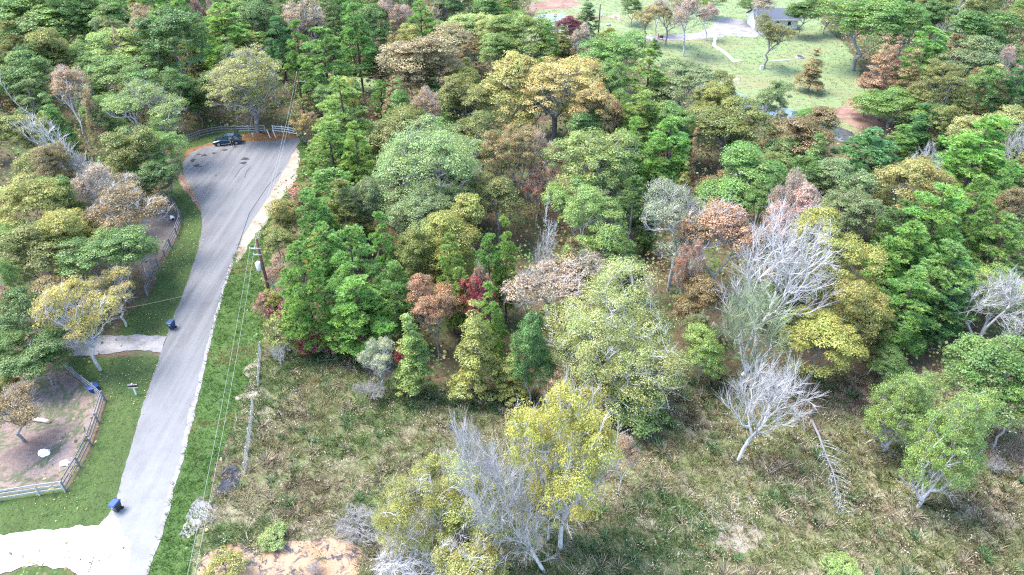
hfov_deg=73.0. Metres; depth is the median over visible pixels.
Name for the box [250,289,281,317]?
shrub
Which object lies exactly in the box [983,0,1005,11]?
understory tree
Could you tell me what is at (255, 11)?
broadleaf tree
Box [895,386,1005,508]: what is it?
broadleaf tree
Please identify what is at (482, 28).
broadleaf tree
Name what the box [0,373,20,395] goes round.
broadleaf tree
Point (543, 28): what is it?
conical tree
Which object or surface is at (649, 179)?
young pine
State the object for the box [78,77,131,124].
understory tree
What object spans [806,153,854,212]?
understory tree
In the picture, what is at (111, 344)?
gravel driveway
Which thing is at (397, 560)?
bare tree
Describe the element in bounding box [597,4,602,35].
utility pole
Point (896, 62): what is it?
conical tree
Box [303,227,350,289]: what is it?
understory tree
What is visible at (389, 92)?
understory tree
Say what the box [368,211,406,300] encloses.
pine tree
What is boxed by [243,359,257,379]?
sand patch
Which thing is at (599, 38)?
understory tree
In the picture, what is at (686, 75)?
broadleaf tree
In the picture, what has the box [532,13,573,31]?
green pond
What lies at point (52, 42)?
broadleaf tree
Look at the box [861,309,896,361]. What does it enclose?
conical tree
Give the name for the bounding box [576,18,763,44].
driveway
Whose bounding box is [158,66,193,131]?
broadleaf tree
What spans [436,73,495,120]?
broadleaf tree
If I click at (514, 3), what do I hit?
understory tree
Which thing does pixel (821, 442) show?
fallen tree
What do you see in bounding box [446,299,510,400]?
conical tree
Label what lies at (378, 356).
thinning tree
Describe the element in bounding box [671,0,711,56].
thinning tree
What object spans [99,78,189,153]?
broadleaf tree
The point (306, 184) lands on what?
broadleaf tree
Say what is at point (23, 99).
understory tree
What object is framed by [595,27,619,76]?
understory tree
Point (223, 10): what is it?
understory tree
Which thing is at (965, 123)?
broadleaf tree
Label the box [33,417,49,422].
log
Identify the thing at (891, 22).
understory tree
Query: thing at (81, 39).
understory tree
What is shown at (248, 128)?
board fence
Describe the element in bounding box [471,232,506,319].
pine tree
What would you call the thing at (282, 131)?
board fence
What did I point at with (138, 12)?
broadleaf tree
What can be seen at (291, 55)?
pine tree
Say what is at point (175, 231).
board fence
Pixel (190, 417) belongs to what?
pale road edge
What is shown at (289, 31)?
understory tree
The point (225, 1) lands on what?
understory tree
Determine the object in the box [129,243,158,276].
thinning tree
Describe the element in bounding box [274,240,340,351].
pine tree
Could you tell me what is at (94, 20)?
understory tree
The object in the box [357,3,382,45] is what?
understory tree
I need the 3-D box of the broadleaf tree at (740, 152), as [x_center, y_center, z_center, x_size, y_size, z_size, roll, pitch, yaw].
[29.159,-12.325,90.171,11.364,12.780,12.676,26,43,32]
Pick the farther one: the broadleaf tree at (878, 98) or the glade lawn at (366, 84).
the glade lawn at (366, 84)
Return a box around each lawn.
[0,130,305,535]
[354,74,405,100]
[522,0,901,142]
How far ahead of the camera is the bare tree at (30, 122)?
94.41 m
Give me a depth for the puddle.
59.88 m
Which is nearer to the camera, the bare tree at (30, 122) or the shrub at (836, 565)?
the shrub at (836, 565)
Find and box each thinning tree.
[0,281,32,343]
[0,379,43,440]
[26,275,125,370]
[50,63,93,143]
[69,162,139,227]
[79,180,176,261]
[82,265,136,326]
[110,26,136,91]
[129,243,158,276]
[186,0,208,33]
[206,0,222,50]
[262,254,288,298]
[280,0,327,52]
[356,336,394,392]
[370,467,467,571]
[377,0,416,33]
[408,85,443,128]
[408,447,465,508]
[429,0,452,20]
[430,528,515,574]
[439,458,517,549]
[467,261,490,309]
[498,361,628,551]
[499,249,609,346]
[517,470,578,540]
[520,165,551,228]
[527,127,559,205]
[539,254,694,431]
[570,22,591,54]
[609,432,642,493]
[632,4,658,42]
[639,176,716,291]
[646,0,670,34]
[652,0,683,45]
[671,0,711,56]
[671,193,770,279]
[671,237,707,325]
[679,311,718,360]
[698,2,718,40]
[751,0,777,31]
[751,12,799,68]
[758,181,828,266]
[768,164,811,269]
[985,43,1023,90]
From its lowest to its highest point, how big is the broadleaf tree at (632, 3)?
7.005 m
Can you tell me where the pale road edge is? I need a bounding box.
[145,263,232,574]
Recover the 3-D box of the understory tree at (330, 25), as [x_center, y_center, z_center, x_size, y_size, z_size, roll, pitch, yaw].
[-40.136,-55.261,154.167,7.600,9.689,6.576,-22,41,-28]
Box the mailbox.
[127,383,137,394]
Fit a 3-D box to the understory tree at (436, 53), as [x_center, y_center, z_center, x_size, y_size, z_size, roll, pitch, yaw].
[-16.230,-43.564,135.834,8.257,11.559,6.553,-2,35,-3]
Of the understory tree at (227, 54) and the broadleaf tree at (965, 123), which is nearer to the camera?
the broadleaf tree at (965, 123)
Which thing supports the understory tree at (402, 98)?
on the ground at (138, 298)
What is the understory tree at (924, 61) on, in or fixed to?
on the ground at (138, 298)
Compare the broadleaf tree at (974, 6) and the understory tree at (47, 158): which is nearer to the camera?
the understory tree at (47, 158)
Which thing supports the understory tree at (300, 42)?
on the ground at (138, 298)
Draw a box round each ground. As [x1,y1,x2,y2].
[0,0,1023,574]
[191,346,1023,574]
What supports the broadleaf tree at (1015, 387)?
on the bare patch at (1002, 444)
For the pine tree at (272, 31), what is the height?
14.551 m
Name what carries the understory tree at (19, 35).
on the ground at (138, 298)
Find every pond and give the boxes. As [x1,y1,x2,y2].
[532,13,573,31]
[693,83,853,143]
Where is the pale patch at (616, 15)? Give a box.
[608,14,620,18]
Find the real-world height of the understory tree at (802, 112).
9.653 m
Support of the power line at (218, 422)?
attached to the utility pole at (260, 266)
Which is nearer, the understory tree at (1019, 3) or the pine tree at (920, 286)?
the pine tree at (920, 286)
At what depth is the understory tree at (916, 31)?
155.82 m
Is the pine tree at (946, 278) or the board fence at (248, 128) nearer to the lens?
the pine tree at (946, 278)
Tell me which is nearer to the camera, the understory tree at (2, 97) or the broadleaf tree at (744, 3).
the understory tree at (2, 97)
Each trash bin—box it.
[107,498,123,511]
[165,319,176,329]
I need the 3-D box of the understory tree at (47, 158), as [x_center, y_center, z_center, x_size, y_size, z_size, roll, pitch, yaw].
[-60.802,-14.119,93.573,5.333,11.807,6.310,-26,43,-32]
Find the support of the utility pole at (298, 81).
on the ground at (138, 298)
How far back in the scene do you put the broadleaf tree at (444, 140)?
85.97 m
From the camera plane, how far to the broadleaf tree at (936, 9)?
150.49 m
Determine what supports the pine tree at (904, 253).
on the ground at (138, 298)
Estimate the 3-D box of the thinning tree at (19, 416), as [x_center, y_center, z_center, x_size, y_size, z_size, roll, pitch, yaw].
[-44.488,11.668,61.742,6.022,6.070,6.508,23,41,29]
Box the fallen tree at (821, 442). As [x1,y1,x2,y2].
[808,420,853,519]
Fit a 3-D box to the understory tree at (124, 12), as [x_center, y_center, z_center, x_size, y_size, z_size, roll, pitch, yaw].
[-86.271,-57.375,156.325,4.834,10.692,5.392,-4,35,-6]
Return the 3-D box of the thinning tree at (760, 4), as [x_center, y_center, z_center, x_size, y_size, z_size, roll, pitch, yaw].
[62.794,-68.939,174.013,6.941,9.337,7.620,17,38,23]
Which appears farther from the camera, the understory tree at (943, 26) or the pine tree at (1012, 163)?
the understory tree at (943, 26)
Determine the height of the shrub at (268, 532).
1.087 m
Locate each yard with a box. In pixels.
[0,369,99,491]
[138,199,179,282]
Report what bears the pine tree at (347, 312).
on the ground at (138, 298)
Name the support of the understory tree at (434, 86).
on the ground at (138, 298)
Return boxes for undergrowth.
[0,0,1023,574]
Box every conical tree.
[74,82,109,154]
[96,4,136,54]
[189,89,204,115]
[366,37,391,85]
[385,20,400,73]
[388,312,434,397]
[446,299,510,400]
[491,348,534,406]
[537,12,546,57]
[549,13,559,56]
[551,26,576,61]
[576,0,600,39]
[587,348,650,429]
[605,99,621,165]
[646,37,662,51]
[672,161,692,225]
[683,127,698,193]
[793,48,824,91]
[846,36,891,116]
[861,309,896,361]
[870,36,903,88]
[887,48,923,119]
[930,83,974,140]
[944,33,956,60]
[962,64,1009,117]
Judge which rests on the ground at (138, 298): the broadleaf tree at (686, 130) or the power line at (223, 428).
the broadleaf tree at (686, 130)
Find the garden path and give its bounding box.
[712,37,740,61]
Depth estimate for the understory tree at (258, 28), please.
151.75 m
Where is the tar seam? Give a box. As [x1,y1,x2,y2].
[237,173,279,248]
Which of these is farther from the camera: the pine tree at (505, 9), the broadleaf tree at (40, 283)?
the pine tree at (505, 9)
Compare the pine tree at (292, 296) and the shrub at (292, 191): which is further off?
the shrub at (292, 191)
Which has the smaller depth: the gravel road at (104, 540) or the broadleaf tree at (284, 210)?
the gravel road at (104, 540)
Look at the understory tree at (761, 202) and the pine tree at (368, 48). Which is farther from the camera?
the pine tree at (368, 48)
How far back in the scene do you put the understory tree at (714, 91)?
112.28 m
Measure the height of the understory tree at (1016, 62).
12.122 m
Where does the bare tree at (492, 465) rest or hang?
on the meadow ground at (360, 468)
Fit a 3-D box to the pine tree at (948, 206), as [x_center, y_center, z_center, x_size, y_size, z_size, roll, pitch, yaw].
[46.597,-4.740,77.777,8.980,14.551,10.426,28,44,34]
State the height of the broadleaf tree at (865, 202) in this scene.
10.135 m
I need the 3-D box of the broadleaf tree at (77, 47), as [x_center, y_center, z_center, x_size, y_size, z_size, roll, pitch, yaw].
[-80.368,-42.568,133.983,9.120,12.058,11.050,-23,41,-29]
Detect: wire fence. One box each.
[242,395,253,472]
[256,341,260,384]
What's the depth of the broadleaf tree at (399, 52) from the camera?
122.15 m
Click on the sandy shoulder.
(288, 172)
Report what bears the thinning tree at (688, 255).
on the ground at (138, 298)
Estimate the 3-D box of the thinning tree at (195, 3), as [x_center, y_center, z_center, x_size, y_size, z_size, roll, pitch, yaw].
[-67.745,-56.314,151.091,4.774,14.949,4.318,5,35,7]
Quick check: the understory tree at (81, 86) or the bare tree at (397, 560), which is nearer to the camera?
the bare tree at (397, 560)
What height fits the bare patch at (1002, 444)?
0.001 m
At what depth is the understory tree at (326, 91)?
117.72 m
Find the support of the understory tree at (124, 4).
on the ground at (138, 298)
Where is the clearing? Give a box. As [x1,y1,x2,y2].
[523,0,581,13]
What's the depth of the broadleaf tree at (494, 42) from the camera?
133.28 m
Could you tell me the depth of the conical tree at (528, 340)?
62.09 m
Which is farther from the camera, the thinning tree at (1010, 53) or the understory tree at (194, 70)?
the understory tree at (194, 70)
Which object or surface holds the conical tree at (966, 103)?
on the ground at (138, 298)
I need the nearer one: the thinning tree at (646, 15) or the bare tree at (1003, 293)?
the bare tree at (1003, 293)
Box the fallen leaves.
[35,136,253,515]
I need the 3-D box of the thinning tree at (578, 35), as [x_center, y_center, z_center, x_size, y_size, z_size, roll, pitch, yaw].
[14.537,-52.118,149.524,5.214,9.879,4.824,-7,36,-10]
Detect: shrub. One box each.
[179,496,217,536]
[199,545,250,574]
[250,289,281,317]
[252,519,287,553]
[255,307,304,351]
[262,299,305,320]
[263,287,286,312]
[286,181,304,205]
[288,113,319,143]
[293,92,323,111]
[294,158,319,179]
[295,327,334,354]
[302,110,317,125]
[319,326,361,353]
[338,76,360,112]
[392,335,409,366]
[545,361,578,385]
[583,377,618,413]
[608,381,674,439]
[818,548,863,574]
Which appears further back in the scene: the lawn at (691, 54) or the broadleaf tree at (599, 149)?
the lawn at (691, 54)
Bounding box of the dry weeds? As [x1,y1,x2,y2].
[187,346,1023,574]
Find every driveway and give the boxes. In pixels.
[26,334,166,355]
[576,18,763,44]
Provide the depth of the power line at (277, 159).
93.01 m
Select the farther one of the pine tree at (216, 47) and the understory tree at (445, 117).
the pine tree at (216, 47)
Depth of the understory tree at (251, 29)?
159.16 m
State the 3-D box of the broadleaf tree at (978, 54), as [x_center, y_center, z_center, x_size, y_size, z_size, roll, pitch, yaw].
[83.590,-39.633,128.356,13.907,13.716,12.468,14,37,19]
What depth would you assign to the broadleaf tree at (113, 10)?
151.27 m
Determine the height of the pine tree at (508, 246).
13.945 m
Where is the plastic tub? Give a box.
[86,382,98,392]
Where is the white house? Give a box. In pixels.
[746,8,801,29]
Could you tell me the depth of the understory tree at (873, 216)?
87.87 m
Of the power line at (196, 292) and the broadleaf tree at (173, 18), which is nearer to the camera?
the power line at (196, 292)
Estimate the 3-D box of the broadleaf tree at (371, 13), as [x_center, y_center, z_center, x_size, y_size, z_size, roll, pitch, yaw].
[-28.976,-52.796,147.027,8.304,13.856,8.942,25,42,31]
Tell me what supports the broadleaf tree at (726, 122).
on the ground at (138, 298)
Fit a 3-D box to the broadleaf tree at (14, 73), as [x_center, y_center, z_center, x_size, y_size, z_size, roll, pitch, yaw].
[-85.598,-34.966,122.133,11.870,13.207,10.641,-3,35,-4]
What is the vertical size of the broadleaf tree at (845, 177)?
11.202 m
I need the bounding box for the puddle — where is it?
[215,464,241,495]
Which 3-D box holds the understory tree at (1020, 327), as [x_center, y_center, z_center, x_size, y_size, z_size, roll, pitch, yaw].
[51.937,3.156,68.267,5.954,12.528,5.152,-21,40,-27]
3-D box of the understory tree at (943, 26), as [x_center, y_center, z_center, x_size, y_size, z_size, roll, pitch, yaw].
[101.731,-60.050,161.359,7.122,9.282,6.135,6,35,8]
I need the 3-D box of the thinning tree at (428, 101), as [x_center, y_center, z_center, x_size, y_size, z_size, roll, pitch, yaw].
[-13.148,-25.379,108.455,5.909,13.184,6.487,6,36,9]
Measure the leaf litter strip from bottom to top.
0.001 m
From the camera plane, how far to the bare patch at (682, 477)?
59.91 m
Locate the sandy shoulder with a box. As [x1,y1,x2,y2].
[236,148,299,261]
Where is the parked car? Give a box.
[213,133,241,145]
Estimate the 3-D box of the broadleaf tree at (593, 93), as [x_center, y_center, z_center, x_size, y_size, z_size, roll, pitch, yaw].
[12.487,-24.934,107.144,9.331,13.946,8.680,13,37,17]
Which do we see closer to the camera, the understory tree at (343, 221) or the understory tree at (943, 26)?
the understory tree at (343, 221)
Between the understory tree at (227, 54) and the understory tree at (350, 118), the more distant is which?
the understory tree at (227, 54)
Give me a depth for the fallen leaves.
77.99 m
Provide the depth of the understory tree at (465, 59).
128.56 m
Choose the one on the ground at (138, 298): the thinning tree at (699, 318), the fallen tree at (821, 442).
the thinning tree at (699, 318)
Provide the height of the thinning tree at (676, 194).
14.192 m
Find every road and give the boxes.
[0,516,130,574]
[107,138,300,574]
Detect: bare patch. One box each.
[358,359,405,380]
[645,468,688,496]
[710,509,764,552]
[778,378,886,413]
[978,428,1023,475]
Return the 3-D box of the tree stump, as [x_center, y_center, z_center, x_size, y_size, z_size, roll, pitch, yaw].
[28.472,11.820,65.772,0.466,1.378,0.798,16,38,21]
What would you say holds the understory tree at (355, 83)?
on the ground at (138, 298)
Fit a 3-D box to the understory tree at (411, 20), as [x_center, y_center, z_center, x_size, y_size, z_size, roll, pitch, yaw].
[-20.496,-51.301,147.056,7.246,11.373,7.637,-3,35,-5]
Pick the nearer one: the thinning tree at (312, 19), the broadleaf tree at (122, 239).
the broadleaf tree at (122, 239)
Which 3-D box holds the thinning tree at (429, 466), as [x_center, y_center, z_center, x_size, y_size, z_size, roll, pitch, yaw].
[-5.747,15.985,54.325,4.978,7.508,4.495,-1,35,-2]
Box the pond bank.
[834,106,911,137]
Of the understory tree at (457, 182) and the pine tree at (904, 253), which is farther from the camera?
the understory tree at (457, 182)
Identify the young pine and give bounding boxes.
[366,79,388,112]
[634,184,658,255]
[642,148,660,193]
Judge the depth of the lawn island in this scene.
52.69 m
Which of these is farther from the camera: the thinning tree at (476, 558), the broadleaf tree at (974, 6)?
the broadleaf tree at (974, 6)
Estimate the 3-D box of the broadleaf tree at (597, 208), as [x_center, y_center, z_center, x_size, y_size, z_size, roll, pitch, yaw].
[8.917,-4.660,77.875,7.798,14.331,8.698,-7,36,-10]
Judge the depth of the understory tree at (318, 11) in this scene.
163.74 m
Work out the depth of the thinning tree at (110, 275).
74.21 m
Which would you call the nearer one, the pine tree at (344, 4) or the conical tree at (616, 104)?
the conical tree at (616, 104)
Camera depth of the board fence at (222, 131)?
121.71 m
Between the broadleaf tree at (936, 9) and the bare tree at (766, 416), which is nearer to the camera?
the bare tree at (766, 416)
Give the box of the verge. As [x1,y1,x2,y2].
[147,139,307,574]
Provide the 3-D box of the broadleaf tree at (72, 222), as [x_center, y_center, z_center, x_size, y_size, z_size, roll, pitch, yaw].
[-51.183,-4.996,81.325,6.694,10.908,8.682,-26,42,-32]
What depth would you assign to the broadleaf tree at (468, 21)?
140.55 m
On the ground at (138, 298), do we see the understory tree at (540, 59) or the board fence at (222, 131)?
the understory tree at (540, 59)
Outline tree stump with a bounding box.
[808,405,814,418]
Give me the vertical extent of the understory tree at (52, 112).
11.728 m
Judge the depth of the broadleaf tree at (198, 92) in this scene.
121.06 m
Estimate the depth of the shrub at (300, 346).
71.71 m
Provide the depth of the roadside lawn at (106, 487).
67.61 m
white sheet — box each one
[38,449,49,456]
[59,459,70,465]
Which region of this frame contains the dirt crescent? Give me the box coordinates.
[178,172,200,211]
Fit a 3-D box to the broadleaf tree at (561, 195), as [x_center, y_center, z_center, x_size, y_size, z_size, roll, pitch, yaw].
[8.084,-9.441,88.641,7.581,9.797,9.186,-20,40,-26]
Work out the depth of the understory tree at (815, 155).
95.13 m
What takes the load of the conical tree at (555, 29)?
on the ground at (138, 298)
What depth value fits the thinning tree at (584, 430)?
45.98 m
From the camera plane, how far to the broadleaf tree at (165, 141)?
98.45 m
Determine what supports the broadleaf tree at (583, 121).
on the ground at (138, 298)
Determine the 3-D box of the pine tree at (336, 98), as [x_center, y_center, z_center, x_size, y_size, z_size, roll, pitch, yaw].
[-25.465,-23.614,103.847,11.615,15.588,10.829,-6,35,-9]
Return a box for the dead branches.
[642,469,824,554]
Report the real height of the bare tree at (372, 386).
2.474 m
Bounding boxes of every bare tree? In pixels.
[0,77,122,205]
[268,344,284,367]
[304,560,323,574]
[330,501,377,546]
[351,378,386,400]
[368,527,440,574]
[439,406,560,572]
[529,194,557,314]
[704,190,847,357]
[709,272,795,385]
[714,348,830,463]
[899,141,944,205]
[924,1,966,48]
[933,263,1023,342]
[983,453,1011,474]
[996,122,1023,174]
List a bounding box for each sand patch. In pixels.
[235,386,270,400]
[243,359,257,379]
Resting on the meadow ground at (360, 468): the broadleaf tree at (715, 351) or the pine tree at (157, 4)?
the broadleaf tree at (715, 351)
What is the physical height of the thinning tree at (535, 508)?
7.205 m
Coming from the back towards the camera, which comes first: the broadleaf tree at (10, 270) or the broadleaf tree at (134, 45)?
the broadleaf tree at (134, 45)
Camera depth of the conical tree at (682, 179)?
91.83 m
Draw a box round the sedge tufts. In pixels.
[214,349,1023,574]
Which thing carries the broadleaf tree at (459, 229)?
on the ground at (138, 298)
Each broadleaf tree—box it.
[0,0,30,41]
[0,0,92,38]
[0,50,58,110]
[0,112,53,149]
[0,174,70,262]
[0,218,78,283]
[0,258,34,328]
[0,284,65,347]
[0,324,77,384]
[0,329,30,382]
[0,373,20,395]
[10,145,79,196]
[19,274,85,324]
[24,27,75,96]
[35,174,86,231]
[36,206,101,280]
[43,0,107,45]
[51,224,164,300]
[64,34,115,74]
[73,54,163,125]
[77,95,129,142]
[79,0,131,31]
[86,27,170,106]
[98,124,161,199]
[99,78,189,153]
[122,158,181,209]
[128,2,155,75]
[128,4,211,74]
[128,128,189,193]
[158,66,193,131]
[171,71,220,125]
[200,42,293,132]
[225,0,256,32]
[235,0,288,45]
[254,225,297,264]
[262,197,304,238]
[268,0,306,38]
[295,180,325,209]
[314,0,350,33]
[337,174,387,255]
[348,2,394,53]
[365,103,428,156]
[366,113,496,232]
[374,22,474,88]
[383,179,456,237]
[388,222,438,286]
[389,59,435,99]
[405,272,463,357]
[414,192,487,284]
[433,0,469,47]
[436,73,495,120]
[441,12,493,52]
[450,110,494,179]
[458,275,498,323]
[468,0,505,31]
[470,170,526,242]
[471,49,548,134]
[472,15,506,63]
[477,30,521,88]
[478,123,543,219]
[483,10,558,59]
[507,54,609,141]
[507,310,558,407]
[533,127,645,220]
[540,174,601,237]
[554,15,582,49]
[557,184,630,297]
[564,81,624,137]
[564,106,618,170]
[575,29,652,90]
[597,58,630,123]
[621,0,643,23]
[643,100,706,158]
[650,55,723,107]
[666,267,723,322]
[681,322,728,385]
[685,94,780,169]
[693,139,788,234]
[698,0,726,7]
[735,0,765,9]
[758,105,842,168]
[758,136,804,169]
[773,304,868,388]
[782,0,823,36]
[784,206,890,318]
[804,156,886,225]
[810,0,921,70]
[813,0,844,33]
[819,185,889,251]
[830,278,892,368]
[851,85,937,133]
[860,370,943,452]
[867,341,911,384]
[868,155,961,233]
[886,0,933,60]
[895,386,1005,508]
[898,57,970,118]
[920,0,960,47]
[923,105,963,159]
[927,34,1009,75]
[935,330,1023,432]
[941,0,998,34]
[944,104,1023,181]
[947,10,1023,67]
[969,7,1023,41]
[982,362,1023,449]
[987,186,1023,229]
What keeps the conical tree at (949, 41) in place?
on the ground at (138, 298)
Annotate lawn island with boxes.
[10,567,73,574]
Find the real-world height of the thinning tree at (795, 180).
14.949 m
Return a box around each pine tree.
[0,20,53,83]
[137,0,182,59]
[163,0,206,54]
[196,2,260,70]
[265,15,298,87]
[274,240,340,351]
[283,18,314,94]
[295,189,342,259]
[296,25,354,94]
[297,120,361,193]
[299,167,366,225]
[308,75,379,175]
[309,220,350,302]
[323,274,399,355]
[324,224,382,332]
[335,2,378,91]
[338,120,378,202]
[339,0,371,62]
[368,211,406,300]
[370,259,423,341]
[403,0,442,53]
[433,231,468,332]
[451,266,472,338]
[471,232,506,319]
[476,281,509,361]
[492,216,519,323]
[501,0,524,42]
[610,89,666,153]
[611,115,647,199]
[625,48,674,115]
[633,115,693,199]
[826,126,902,193]
[860,220,933,312]
[865,265,942,361]
[877,124,916,168]
[883,181,969,278]
[887,238,980,334]
[891,25,949,97]
[891,103,951,156]
[917,288,967,347]
[926,113,1023,210]
[932,174,998,266]
[951,210,1023,299]
[962,159,1020,243]
[986,60,1023,131]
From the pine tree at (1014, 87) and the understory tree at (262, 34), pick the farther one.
the understory tree at (262, 34)
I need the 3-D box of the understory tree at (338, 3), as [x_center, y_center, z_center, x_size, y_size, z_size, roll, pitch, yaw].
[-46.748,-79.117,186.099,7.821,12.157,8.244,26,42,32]
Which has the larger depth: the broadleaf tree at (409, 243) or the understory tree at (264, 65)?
the understory tree at (264, 65)
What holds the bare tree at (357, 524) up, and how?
on the meadow ground at (360, 468)
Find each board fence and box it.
[0,481,65,501]
[59,390,105,490]
[63,359,102,398]
[144,259,158,295]
[162,191,181,257]
[181,126,235,141]
[234,125,265,132]
[272,125,297,133]
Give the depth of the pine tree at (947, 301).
71.21 m
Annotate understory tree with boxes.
[0,86,12,107]
[0,93,18,115]
[0,223,34,284]
[3,61,50,110]
[5,30,34,57]
[10,78,57,126]
[12,40,51,102]
[19,14,56,63]
[30,141,82,186]
[35,92,87,161]
[50,14,77,34]
[67,16,93,40]
[69,65,100,99]
[71,35,84,70]
[73,75,105,104]
[78,46,119,87]
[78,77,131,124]
[88,16,128,46]
[118,0,138,20]
[118,8,139,23]
[126,0,141,13]
[157,55,188,91]
[176,0,196,18]
[177,31,204,79]
[187,20,211,64]
[206,8,234,45]
[218,0,236,11]
[218,36,247,95]
[227,32,260,55]
[228,56,256,114]
[240,23,261,31]
[245,55,276,97]
[247,24,265,51]
[251,19,268,48]
[256,31,280,73]
[259,0,274,18]
[264,18,292,59]
[291,37,316,61]
[299,9,323,40]
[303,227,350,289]
[306,2,333,23]
[311,84,344,115]
[319,17,348,59]
[321,103,358,132]
[325,178,375,253]
[326,0,351,12]
[334,0,351,32]
[337,77,362,104]
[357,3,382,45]
[381,75,398,114]
[382,78,412,134]
[383,142,425,189]
[387,166,423,223]
[395,23,422,42]
[399,0,416,15]
[403,227,448,282]
[407,18,423,41]
[419,115,443,136]
[422,35,447,81]
[422,77,452,114]
[422,120,457,185]
[429,20,443,54]
[437,83,464,133]
[438,184,480,211]
[442,66,480,108]
[451,171,492,226]
[454,38,481,66]
[460,57,481,90]
[486,130,524,176]
[494,47,527,88]
[502,0,519,13]
[517,75,555,130]
[527,57,555,104]
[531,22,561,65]
[551,238,595,332]
[556,98,583,131]
[571,69,614,106]
[576,172,626,220]
[591,34,611,59]
[594,240,648,321]
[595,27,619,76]
[606,88,637,131]
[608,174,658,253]
[628,107,653,135]
[653,104,696,156]
[655,109,692,160]
[691,80,730,142]
[692,166,747,207]
[710,69,736,125]
[735,174,776,252]
[749,152,787,219]
[750,78,796,139]
[754,255,807,331]
[757,109,786,150]
[780,155,822,222]
[788,132,828,192]
[792,106,834,150]
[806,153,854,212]
[844,195,896,240]
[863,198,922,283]
[876,0,910,40]
[906,17,937,55]
[913,47,945,87]
[914,0,941,34]
[924,69,957,100]
[926,15,960,54]
[928,65,966,106]
[929,0,958,28]
[934,16,952,39]
[942,33,969,88]
[953,65,1009,111]
[954,259,1023,328]
[955,65,987,110]
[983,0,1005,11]
[983,44,1021,100]
[1001,117,1023,157]
[1003,70,1023,104]
[1003,294,1023,360]
[1004,0,1023,29]
[1007,167,1023,215]
[1012,151,1023,186]
[1014,214,1023,233]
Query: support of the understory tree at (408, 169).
on the ground at (138, 298)
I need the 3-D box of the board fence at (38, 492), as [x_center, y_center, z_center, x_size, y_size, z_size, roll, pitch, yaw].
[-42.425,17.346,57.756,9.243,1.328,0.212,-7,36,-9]
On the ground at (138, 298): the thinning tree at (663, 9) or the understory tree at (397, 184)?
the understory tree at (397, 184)
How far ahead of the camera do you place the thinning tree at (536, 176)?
90.56 m
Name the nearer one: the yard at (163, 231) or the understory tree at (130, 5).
the yard at (163, 231)
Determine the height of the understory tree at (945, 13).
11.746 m
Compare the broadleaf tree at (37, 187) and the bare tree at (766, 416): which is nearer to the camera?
the bare tree at (766, 416)
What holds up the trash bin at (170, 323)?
on the road at (227, 200)
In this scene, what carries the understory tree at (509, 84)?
on the ground at (138, 298)
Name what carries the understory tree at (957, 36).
on the ground at (138, 298)
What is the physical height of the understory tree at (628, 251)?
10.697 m
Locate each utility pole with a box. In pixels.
[249,238,269,291]
[296,72,304,113]
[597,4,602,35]
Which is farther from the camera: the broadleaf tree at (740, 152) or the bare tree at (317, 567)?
the broadleaf tree at (740, 152)
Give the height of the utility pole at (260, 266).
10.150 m
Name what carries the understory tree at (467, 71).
on the ground at (138, 298)
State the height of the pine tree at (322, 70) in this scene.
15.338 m
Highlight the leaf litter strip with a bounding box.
[183,131,297,159]
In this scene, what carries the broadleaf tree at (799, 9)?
on the lawn at (691, 54)
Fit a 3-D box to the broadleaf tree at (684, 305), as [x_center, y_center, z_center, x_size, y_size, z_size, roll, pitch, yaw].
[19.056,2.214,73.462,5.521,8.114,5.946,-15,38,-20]
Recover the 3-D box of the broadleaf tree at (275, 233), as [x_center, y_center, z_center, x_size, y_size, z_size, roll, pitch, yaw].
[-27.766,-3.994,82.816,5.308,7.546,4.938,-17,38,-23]
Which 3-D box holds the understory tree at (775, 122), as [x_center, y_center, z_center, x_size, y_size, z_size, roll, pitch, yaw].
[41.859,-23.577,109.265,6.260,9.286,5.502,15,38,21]
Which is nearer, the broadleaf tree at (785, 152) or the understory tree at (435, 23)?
the broadleaf tree at (785, 152)
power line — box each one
[122,271,260,308]
[187,250,249,574]
[195,239,255,570]
[255,86,296,244]
[256,72,296,235]
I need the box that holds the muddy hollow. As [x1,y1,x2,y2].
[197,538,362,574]
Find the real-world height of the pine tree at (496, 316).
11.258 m
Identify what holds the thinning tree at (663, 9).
on the lawn at (691, 54)
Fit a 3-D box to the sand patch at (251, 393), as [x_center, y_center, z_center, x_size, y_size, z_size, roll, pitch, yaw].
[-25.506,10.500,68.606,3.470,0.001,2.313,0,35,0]
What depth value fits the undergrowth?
110.72 m
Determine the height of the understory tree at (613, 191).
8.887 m
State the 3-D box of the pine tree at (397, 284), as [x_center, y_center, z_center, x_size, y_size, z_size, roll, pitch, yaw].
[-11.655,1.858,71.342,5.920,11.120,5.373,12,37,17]
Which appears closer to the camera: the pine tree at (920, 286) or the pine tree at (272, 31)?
the pine tree at (920, 286)
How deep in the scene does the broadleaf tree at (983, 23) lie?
138.61 m
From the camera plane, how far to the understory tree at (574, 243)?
70.67 m

